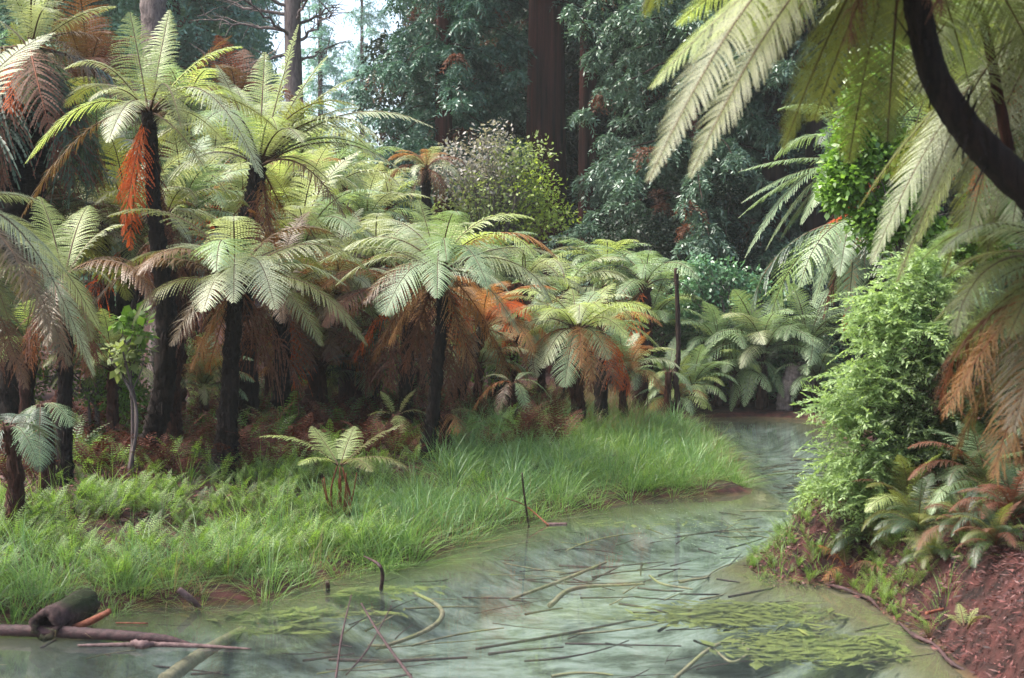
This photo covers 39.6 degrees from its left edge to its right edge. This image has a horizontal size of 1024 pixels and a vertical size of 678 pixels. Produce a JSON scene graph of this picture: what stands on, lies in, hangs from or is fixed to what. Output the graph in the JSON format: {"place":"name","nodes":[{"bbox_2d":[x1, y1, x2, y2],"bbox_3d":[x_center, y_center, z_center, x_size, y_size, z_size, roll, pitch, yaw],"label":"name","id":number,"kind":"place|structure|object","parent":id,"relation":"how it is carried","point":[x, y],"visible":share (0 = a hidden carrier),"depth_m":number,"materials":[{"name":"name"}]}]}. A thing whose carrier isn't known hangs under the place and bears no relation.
{"place":"outdoors","nodes":[
{"label":"outdoors","id":0,"kind":"place"},
{"bbox_2d":[261,0,408,232],"label":"sky","id":1,"kind":"structure","parent":0,"point":[344,34],"materials":[{"name":"white"}]},
{"bbox_2d":[0,233,1023,677],"bbox_3d":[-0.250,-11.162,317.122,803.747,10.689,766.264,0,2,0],"label":"ground","id":2,"kind":"structure","parent":0,"point":[264,657],"depth_m":11.86,"materials":[{"name":"soil"}]},
{"bbox_2d":[0,413,54,538],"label":"fern","id":3,"kind":"object","parent":2,"relation":"on","point":[16,477],"visible":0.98,"depth_m":12.47,"materials":[{"name":"plant"}]},
{"bbox_2d":[0,402,80,498],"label":"fern","id":4,"kind":"object","parent":2,"relation":"on","point":[43,419],"visible":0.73,"depth_m":13.92,"materials":[{"name":"plant"}]},
{"bbox_2d":[0,32,99,389],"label":"tree fern","id":5,"kind":"object","parent":2,"relation":"on","point":[27,277],"visible":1,"depth_m":10.34,"materials":[{"name":"green plant"}]},
{"bbox_2d":[0,265,104,448],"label":"fern","id":6,"kind":"object","parent":2,"relation":"on","point":[25,398],"visible":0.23,"depth_m":17.95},
{"bbox_2d":[4,160,134,395],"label":"tree fern","id":7,"kind":"object","parent":2,"relation":"on","point":[61,210],"visible":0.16,"depth_m":18.91,"materials":[{"name":"green plant"}]},
{"bbox_2d":[0,0,141,447],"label":"tree fern","id":8,"kind":"object","parent":2,"relation":"on","point":[33,109],"visible":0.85,"depth_m":18.16,"materials":[{"name":"green plant"}]},
{"bbox_2d":[2,197,158,486],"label":"tree fern","id":9,"kind":"object","parent":2,"relation":"on","point":[64,382],"visible":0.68,"depth_m":15.17,"materials":[{"name":"green plant"}]},
{"bbox_2d":[5,0,160,315],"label":"tree fern","id":10,"kind":"object","parent":2,"relation":"on","point":[92,55],"visible":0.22,"depth_m":23.51,"materials":[{"name":"green plant"}]},
{"bbox_2d":[34,299,154,445],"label":"shrub","id":11,"kind":"object","parent":2,"relation":"on","point":[94,389],"visible":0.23,"depth_m":18.96,"materials":[{"name":"green plant"}]},
{"bbox_2d":[0,0,202,305],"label":"forest tree","id":12,"kind":"object","parent":2,"relation":"on","point":[120,5],"visible":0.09,"depth_m":48.99,"materials":[{"name":"green plant"}]},
{"bbox_2d":[43,309,185,454],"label":"fern","id":13,"kind":"object","parent":2,"relation":"on","point":[112,407],"visible":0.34,"depth_m":17.97,"materials":[{"name":"plant"}]},
{"bbox_2d":[49,78,198,425],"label":"tree fern","id":14,"kind":"object","parent":2,"relation":"on","point":[128,135],"visible":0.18,"depth_m":20.89,"materials":[{"name":"green plant"}]},
{"bbox_2d":[100,300,158,475],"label":"shrub","id":15,"kind":"object","parent":2,"relation":"on","point":[126,352],"visible":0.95,"depth_m":15.96,"materials":[{"name":"green plant"}]},
{"bbox_2d":[41,127,227,426],"bbox_3d":[-5.456,-0.665,19.969,2.694,4.413,2.755,0,2,0],"label":"tree fern","id":16,"kind":"object","parent":2,"relation":"on","point":[124,252],"visible":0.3,"depth_m":19.88,"materials":[{"name":"green plant"}]},
{"bbox_2d":[21,9,277,471],"bbox_3d":[-4.123,-1.196,16.610,2.981,5.796,2.359,0,2,15],"label":"tree fern","id":17,"kind":"object","parent":2,"relation":"on","point":[157,417],"visible":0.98,"depth_m":16.50,"materials":[{"name":"green plant"}]},
{"bbox_2d":[139,0,169,390],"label":"tree","id":18,"kind":"object","parent":2,"relation":"on","point":[152,12],"visible":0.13,"depth_m":29.65,"materials":[{"name":"grey plant"}]},
{"bbox_2d":[94,186,249,467],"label":"tree fern","id":19,"kind":"object","parent":2,"relation":"on","point":[175,425],"visible":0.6,"depth_m":16.94,"materials":[{"name":"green plant"}]},
{"bbox_2d":[73,0,284,290],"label":"forest tree","id":20,"kind":"object","parent":2,"relation":"on","point":[188,55],"visible":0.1,"depth_m":54.98,"materials":[{"name":"green plant"}]},
{"bbox_2d":[100,35,259,400],"bbox_3d":[-6.155,-2.178,26.967,3.096,7.037,3.066,0,2,0],"label":"tree fern","id":21,"kind":"object","parent":2,"relation":"on","point":[197,73],"visible":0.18,"depth_m":26.62,"materials":[{"name":"green plant"}]},
{"bbox_2d":[109,115,281,421],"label":"tree fern","id":22,"kind":"object","parent":2,"relation":"on","point":[202,202],"visible":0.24,"depth_m":21.72,"materials":[{"name":"green plant"}]},
{"bbox_2d":[0,440,404,598],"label":"fern cover","id":23,"kind":"object","parent":2,"relation":"on","point":[105,496],"visible":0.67,"depth_m":13.11,"materials":[{"name":"plant"}]},
{"bbox_2d":[125,98,284,404],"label":"tree fern","id":24,"kind":"object","parent":2,"relation":"on","point":[218,142],"visible":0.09,"depth_m":25.91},
{"bbox_2d":[180,332,254,433],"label":"fern","id":25,"kind":"object","parent":2,"relation":"on","point":[203,378],"visible":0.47,"depth_m":18.91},
{"bbox_2d":[89,208,371,482],"bbox_3d":[-3.069,0.184,15.396,3.071,3.236,2.588,0,2,0],"label":"tree fern","id":26,"kind":"object","parent":2,"relation":"on","point":[238,271],"visible":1,"depth_m":15.52,"materials":[{"name":"green plant"}]},
{"bbox_2d":[169,35,313,207],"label":"tree fern","id":27,"kind":"object","parent":2,"relation":"on","point":[234,69],"visible":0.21,"depth_m":29.50,"materials":[{"name":"green plant"}]},
{"bbox_2d":[0,456,527,628],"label":"grass","id":28,"kind":"structure","parent":2,"relation":"on","point":[272,569],"depth_m":11.66,"materials":[{"name":"plant"}]},
{"bbox_2d":[189,0,354,255],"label":"pine tree","id":29,"kind":"object","parent":2,"relation":"on","point":[291,13],"visible":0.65,"depth_m":43.58,"materials":[{"name":"grey plant"}]},
{"bbox_2d":[186,123,362,408],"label":"tree fern","id":30,"kind":"object","parent":2,"relation":"on","point":[288,173],"visible":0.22,"depth_m":23.75,"materials":[{"name":"green plant"}]},
{"bbox_2d":[0,380,555,480],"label":"seedling cover","id":31,"kind":"object","parent":2,"relation":"on","point":[125,455],"visible":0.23,"depth_m":16.94,"materials":[{"name":"plant"}]},
{"bbox_2d":[195,209,361,435],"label":"tree fern","id":32,"kind":"object","parent":2,"relation":"on","point":[282,318],"visible":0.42,"depth_m":19.95,"materials":[{"name":"green plant"}]},
{"bbox_2d":[0,373,556,467],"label":"undergrowth","id":33,"kind":"object","parent":2,"relation":"on","point":[285,424],"visible":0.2,"depth_m":19.26,"materials":[{"name":"plant"}]},
{"bbox_2d":[137,23,433,442],"bbox_3d":[-3.278,-1.358,19.698,3.483,6.020,3.304,-1,2,-37],"label":"tree fern","id":34,"kind":"object","parent":2,"relation":"on","point":[266,140],"visible":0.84,"depth_m":19.41,"materials":[{"name":"green plant"}]},
{"bbox_2d":[0,373,583,485],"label":"dead frond litter","id":35,"kind":"object","parent":2,"relation":"on","point":[316,416],"visible":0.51,"depth_m":18.34,"materials":[{"name":"plant"}]},
{"bbox_2d":[208,143,398,425],"bbox_3d":[-3.280,-0.695,22.060,3.179,4.543,2.955,0,2,0],"label":"tree fern","id":36,"kind":"object","parent":2,"relation":"on","point":[349,388],"visible":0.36,"depth_m":21.73,"materials":[{"name":"green plant"}]},
{"bbox_2d":[0,405,615,523],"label":"leaf litter","id":37,"kind":"object","parent":2,"relation":"on","point":[125,519],"visible":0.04,"depth_m":15.57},
{"bbox_2d":[285,0,354,196],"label":"forest tree","id":38,"kind":"object","parent":2,"relation":"on","point":[326,69],"visible":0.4,"depth_m":129.21,"materials":[{"name":"green plant"}]},
{"bbox_2d":[245,114,398,388],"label":"tree fern","id":39,"kind":"object","parent":2,"relation":"on","point":[341,172],"visible":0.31,"depth_m":26.89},
{"bbox_2d":[255,305,391,433],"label":"fern","id":40,"kind":"object","parent":2,"relation":"on","point":[323,394],"visible":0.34,"depth_m":20.90,"materials":[{"name":"plant"}]},
{"bbox_2d":[260,424,406,521],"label":"young fern","id":41,"kind":"object","parent":2,"relation":"on","point":[343,464],"visible":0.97,"depth_m":14.01,"materials":[{"name":"plant"}]},
{"bbox_2d":[257,208,417,428],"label":"tree fern","id":42,"kind":"object","parent":2,"relation":"on","point":[337,290],"visible":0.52,"depth_m":20.77,"materials":[{"name":"green plant"}]},
{"bbox_2d":[304,316,420,424],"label":"fern","id":43,"kind":"object","parent":2,"relation":"on","point":[359,391],"visible":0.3,"depth_m":21.73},
{"bbox_2d":[330,0,396,195],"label":"forest tree","id":44,"kind":"object","parent":2,"relation":"on","point":[362,20],"visible":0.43,"depth_m":148.81,"materials":[{"name":"green plant"}]},
{"bbox_2d":[283,210,460,412],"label":"tree fern","id":45,"kind":"object","parent":2,"relation":"on","point":[376,231],"visible":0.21,"depth_m":22.82,"materials":[{"name":"green plant"}]},
{"bbox_2d":[318,163,430,329],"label":"tree fern","id":46,"kind":"object","parent":2,"relation":"on","point":[372,202],"visible":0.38,"depth_m":27.70,"materials":[{"name":"green plant"}]},
{"bbox_2d":[0,395,770,603],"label":"grass","id":47,"kind":"structure","parent":2,"relation":"on","point":[367,482],"depth_m":15.19,"materials":[{"name":"plant"}]},
{"bbox_2d":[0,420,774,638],"bbox_3d":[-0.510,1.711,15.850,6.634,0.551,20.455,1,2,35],"label":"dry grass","id":48,"kind":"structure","parent":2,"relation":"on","point":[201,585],"depth_m":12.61,"materials":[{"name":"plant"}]},
{"bbox_2d":[344,167,438,385],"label":"tree fern","id":49,"kind":"object","parent":2,"relation":"on","point":[400,182],"visible":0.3,"depth_m":31.78,"materials":[{"name":"green plant"}]},
{"bbox_2d":[315,267,508,441],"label":"tree fern","id":50,"kind":"object","parent":2,"relation":"on","point":[406,387],"visible":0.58,"depth_m":19.86,"materials":[{"name":"green plant"}]},
{"bbox_2d":[388,146,464,385],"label":"tree fern","id":51,"kind":"object","parent":2,"relation":"on","point":[427,179],"visible":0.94,"depth_m":29.83,"materials":[{"name":"green plant"}]},
{"bbox_2d":[0,456,873,677],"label":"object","id":52,"kind":"object","parent":2,"relation":"on","point":[579,633],"depth_m":11.17,"materials":[{"name":"wood"}]},
{"bbox_2d":[318,199,558,459],"bbox_3d":[-0.884,-0.017,18.045,2.859,3.565,2.461,1,2,42],"label":"tree fern","id":53,"kind":"object","parent":2,"relation":"on","point":[443,251],"visible":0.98,"depth_m":17.95,"materials":[{"name":"green plant"}]},
{"bbox_2d":[348,0,543,371],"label":"redwood tree","id":54,"kind":"object","parent":2,"relation":"on","point":[453,67],"visible":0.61,"depth_m":36.58,"materials":[{"name":"green plant"}]},
{"bbox_2d":[341,0,568,325],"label":"forest tree","id":55,"kind":"object","parent":2,"relation":"on","point":[378,43],"visible":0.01,"depth_m":48.59,"materials":[{"name":"green plant"}]},
{"bbox_2d":[0,447,934,677],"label":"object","id":56,"kind":"object","parent":2,"relation":"on","point":[203,672],"depth_m":11.91,"materials":[{"name":"wood"}]},
{"bbox_2d":[377,0,577,336],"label":"redwood tree","id":57,"kind":"object","parent":2,"relation":"on","point":[515,116],"visible":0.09,"depth_m":42.34,"materials":[{"name":"green plant"}]},
{"bbox_2d":[429,313,539,406],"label":"fern","id":58,"kind":"object","parent":2,"relation":"on","point":[480,359],"visible":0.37,"depth_m":22.96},
{"bbox_2d":[415,281,556,409],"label":"tree fern","id":59,"kind":"object","parent":2,"relation":"on","point":[491,310],"visible":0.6,"depth_m":21.81,"materials":[{"name":"brown plant"}]},
{"bbox_2d":[412,117,581,385],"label":"shrub","id":60,"kind":"object","parent":2,"relation":"on","point":[508,203],"visible":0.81,"depth_m":30.76,"materials":[{"name":"green plant"}]},
{"bbox_2d":[464,242,590,400],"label":"tree fern","id":61,"kind":"object","parent":2,"relation":"on","point":[524,258],"visible":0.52,"depth_m":23.90,"materials":[{"name":"green plant"}]},
{"bbox_2d":[251,382,812,574],"bbox_3d":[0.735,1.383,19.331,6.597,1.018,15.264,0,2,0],"label":"grass","id":62,"kind":"structure","parent":2,"relation":"on","point":[480,467],"depth_m":17.23,"materials":[{"name":"plant"}]},
{"bbox_2d":[473,0,643,373],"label":"redwood tree","id":63,"kind":"object","parent":2,"relation":"on","point":[546,30],"visible":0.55,"depth_m":37.41,"materials":[{"name":"brown plant"}]},
{"bbox_2d":[455,0,684,346],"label":"forest tree","id":64,"kind":"object","parent":2,"relation":"on","point":[572,58],"visible":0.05,"depth_m":44.98,"materials":[{"name":"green plant"}]},
{"bbox_2d":[512,256,634,399],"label":"tree fern","id":65,"kind":"object","parent":2,"relation":"on","point":[576,277],"visible":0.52,"depth_m":26.90,"materials":[{"name":"green plant"}]},
{"bbox_2d":[504,283,663,430],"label":"tree fern","id":66,"kind":"object","parent":2,"relation":"on","point":[576,353],"visible":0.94,"depth_m":21.28,"materials":[{"name":"plant"}]},
{"bbox_2d":[576,0,625,370],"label":"redwood tree","id":67,"kind":"object","parent":2,"relation":"on","point":[586,141],"visible":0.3,"depth_m":38.67,"materials":[{"name":"brown plant"}]},
{"bbox_2d":[551,308,662,421],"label":"tree fern","id":68,"kind":"object","parent":2,"relation":"on","point":[601,390],"visible":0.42,"depth_m":22.93,"materials":[{"name":"plant"}]},
{"bbox_2d":[551,237,668,396],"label":"tree fern","id":69,"kind":"object","parent":2,"relation":"on","point":[594,255],"visible":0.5,"depth_m":29.72,"materials":[{"name":"green plant"}]},
{"bbox_2d":[584,323,682,421],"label":"fern","id":70,"kind":"object","parent":2,"relation":"on","point":[629,357],"visible":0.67,"depth_m":23.86,"materials":[{"name":"plant"}]},
{"bbox_2d":[576,245,699,416],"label":"tree fern","id":71,"kind":"object","parent":2,"relation":"on","point":[643,273],"visible":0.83,"depth_m":26.92,"materials":[{"name":"green plant"}]},
{"bbox_2d":[593,264,710,402],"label":"fern","id":72,"kind":"object","parent":2,"relation":"on","point":[658,305],"visible":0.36,"depth_m":29.86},
{"bbox_2d":[565,0,748,346],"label":"forest tree","id":73,"kind":"object","parent":2,"relation":"on","point":[576,93],"visible":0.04,"depth_m":44.00,"materials":[{"name":"green plant"}]},
{"bbox_2d":[648,336,738,412],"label":"fern","id":74,"kind":"object","parent":2,"relation":"on","point":[694,376],"visible":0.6,"depth_m":28.85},
{"bbox_2d":[544,0,853,378],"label":"redwood tree","id":75,"kind":"object","parent":2,"relation":"on","point":[702,229],"visible":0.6,"depth_m":33.37,"materials":[{"name":"green plant"}]},
{"bbox_2d":[656,302,769,406],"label":"fern","id":76,"kind":"object","parent":2,"relation":"on","point":[711,329],"visible":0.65,"depth_m":29.83,"materials":[{"name":"plant"}]},
{"bbox_2d":[569,161,862,338],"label":"shrub","id":77,"kind":"object","parent":2,"relation":"on","point":[664,238],"visible":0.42,"depth_m":32.66,"materials":[{"name":"green plant"}]},
{"bbox_2d":[669,251,793,400],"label":"shrub","id":78,"kind":"object","parent":2,"relation":"on","point":[710,293],"visible":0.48,"depth_m":30.40,"materials":[{"name":"green plant"}]},
{"bbox_2d":[618,270,845,400],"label":"shrub","id":79,"kind":"object","parent":2,"relation":"on","point":[666,329],"visible":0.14,"depth_m":30.78,"materials":[{"name":"green plant"}]},
{"bbox_2d":[693,328,782,407],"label":"fern","id":80,"kind":"object","parent":2,"relation":"on","point":[734,370],"visible":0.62,"depth_m":29.55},
{"bbox_2d":[700,280,825,407],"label":"fern","id":81,"kind":"object","parent":2,"relation":"on","point":[760,329],"visible":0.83,"depth_m":29.44,"materials":[{"name":"plant"}]},
{"bbox_2d":[665,0,864,382],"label":"forest tree","id":82,"kind":"object","parent":2,"relation":"on","point":[775,172],"visible":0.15,"depth_m":33.63,"materials":[{"name":"black plant"}]},
{"bbox_2d":[646,0,936,316],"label":"redwood tree","id":83,"kind":"object","parent":2,"relation":"on","point":[792,51],"visible":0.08,"depth_m":34.20,"materials":[{"name":"green plant"}]},
{"bbox_2d":[764,283,863,402],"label":"fern","id":84,"kind":"object","parent":2,"relation":"on","point":[816,325],"visible":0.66,"depth_m":29.82,"materials":[{"name":"plant"}]},
{"bbox_2d":[640,0,1023,219],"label":"tree fern","id":85,"kind":"object","parent":2,"relation":"on","point":[993,157],"visible":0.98,"depth_m":5.96,"materials":[{"name":"plant"}]},
{"bbox_2d":[799,0,901,384],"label":"forest tree","id":86,"kind":"object","parent":2,"relation":"on","point":[814,219],"visible":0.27,"depth_m":33.66,"materials":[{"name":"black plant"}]},
{"bbox_2d":[749,215,959,445],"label":"tree fern","id":87,"kind":"object","parent":2,"relation":"on","point":[847,257],"visible":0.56,"depth_m":18.25,"materials":[{"name":"plant"}]},
{"bbox_2d":[738,91,971,404],"bbox_3d":[4.992,-0.848,19.754,3.116,5.361,2.864,-1,2,-36],"label":"tree fern","id":88,"kind":"object","parent":2,"relation":"on","point":[827,136],"visible":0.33,"depth_m":19.78,"materials":[{"name":"plant"}]},
{"bbox_2d":[699,434,1023,640],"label":"grass","id":89,"kind":"structure","parent":2,"relation":"on","point":[781,552],"depth_m":12.16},
{"bbox_2d":[743,380,1023,638],"bbox_3d":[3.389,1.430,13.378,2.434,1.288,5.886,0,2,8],"label":"fern cover","id":90,"kind":"object","parent":2,"relation":"on","point":[753,563],"visible":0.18,"depth_m":11.75,"materials":[{"name":"plant"}]},
{"bbox_2d":[745,406,1023,677],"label":"leaf litter","id":91,"kind":"object","parent":2,"relation":"on","point":[972,574],"visible":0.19,"depth_m":10.21,"materials":[{"name":"plant"}]},
{"bbox_2d":[787,237,1023,551],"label":"shrub","id":92,"kind":"object","parent":2,"relation":"on","point":[911,415],"visible":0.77,"depth_m":11.86,"materials":[{"name":"green plant"}]},
{"bbox_2d":[852,453,958,540],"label":"fern","id":93,"kind":"object","parent":2,"relation":"on","point":[900,486],"visible":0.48,"depth_m":11.62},
{"bbox_2d":[802,0,1021,372],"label":"forest tree","id":94,"kind":"object","parent":2,"relation":"on","point":[948,209],"visible":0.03,"depth_m":38.52,"materials":[{"name":"green plant"}]},
{"bbox_2d":[869,473,957,554],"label":"fern","id":95,"kind":"object","parent":2,"relation":"on","point":[916,515],"visible":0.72,"depth_m":11.20,"materials":[{"name":"plant"}]},
{"bbox_2d":[811,0,1023,402],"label":"shrub","id":96,"kind":"object","parent":2,"relation":"on","point":[842,190],"visible":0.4,"depth_m":14.84,"materials":[{"name":"green plant"}]},
{"bbox_2d":[821,0,1023,283],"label":"tree fern","id":97,"kind":"object","parent":2,"relation":"on","point":[1010,86],"visible":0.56,"depth_m":7.12,"materials":[{"name":"plant"}]},
{"bbox_2d":[915,486,1011,549],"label":"fern","id":98,"kind":"object","parent":2,"relation":"on","point":[963,508],"visible":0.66,"depth_m":10.60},
{"bbox_2d":[907,399,1023,521],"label":"fern","id":99,"kind":"object","parent":2,"relation":"on","point":[973,455],"visible":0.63,"depth_m":11.14,"materials":[{"name":"plant"}]},
{"bbox_2d":[919,213,1023,486],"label":"tree fern","id":100,"kind":"object","parent":2,"relation":"on","point":[1012,300],"visible":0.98,"depth_m":6.48,"materials":[{"name":"green plant"}]},
{"bbox_2d":[943,454,1023,536],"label":"fern","id":101,"kind":"object","parent":2,"relation":"on","point":[1012,494],"visible":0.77,"depth_m":10.39,"materials":[{"name":"plant"}]},
{"bbox_2d":[951,499,1023,567],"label":"fern","id":102,"kind":"object","parent":2,"relation":"on","point":[993,531],"visible":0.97,"depth_m":10.03,"materials":[{"name":"plant"}]},
{"bbox_2d":[974,2,1023,218],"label":"slim trunk tree","id":103,"kind":"object","parent":2,"relation":"on","point":[1004,128],"visible":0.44,"depth_m":6.95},
{"bbox_2d":[699,418,850,470],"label":"water","id":104,"kind":"structure","parent":0,"point":[789,436],"depth_m":24.66,"materials":[{"name":"liquid"}]},
{"bbox_2d":[28,588,100,642],"bbox_3d":[-3.245,1.997,10.327,0.240,0.268,0.665,0,2,11],"label":"hollow log","id":105,"kind":"object","parent":104,"relation":"on","point":[70,609],"visible":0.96,"depth_m":10.22,"materials":[{"name":"brown wood"}]},
{"bbox_2d":[0,624,190,642],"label":"fallen branch","id":106,"kind":"object","parent":104,"relation":"on","point":[67,632],"visible":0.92,"depth_m":10.00,"materials":[{"name":"wood"}]},
{"bbox_2d":[162,603,414,624],"bbox_3d":[-1.557,2.146,11.092,2.328,0.077,0.642,0,2,0],"label":"algae","id":107,"kind":"object","parent":104,"relation":"in","point":[323,613],"visible":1,"depth_m":11.05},
{"bbox_2d":[607,595,850,633],"bbox_3d":[1.750,2.149,11.123,2.079,0.102,1.270,0,2,0],"label":"algae","id":108,"kind":"object","parent":104,"relation":"in","point":[768,609],"visible":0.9,"depth_m":11.07,"materials":[{"name":"plant"}]},
{"bbox_2d":[700,622,911,670],"bbox_3d":[2.127,2.171,10.046,1.581,0.106,1.442,1,2,22],"label":"algae","id":109,"kind":"object","parent":104,"relation":"in","point":[832,649],"visible":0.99,"depth_m":9.97,"materials":[{"name":"plant"}]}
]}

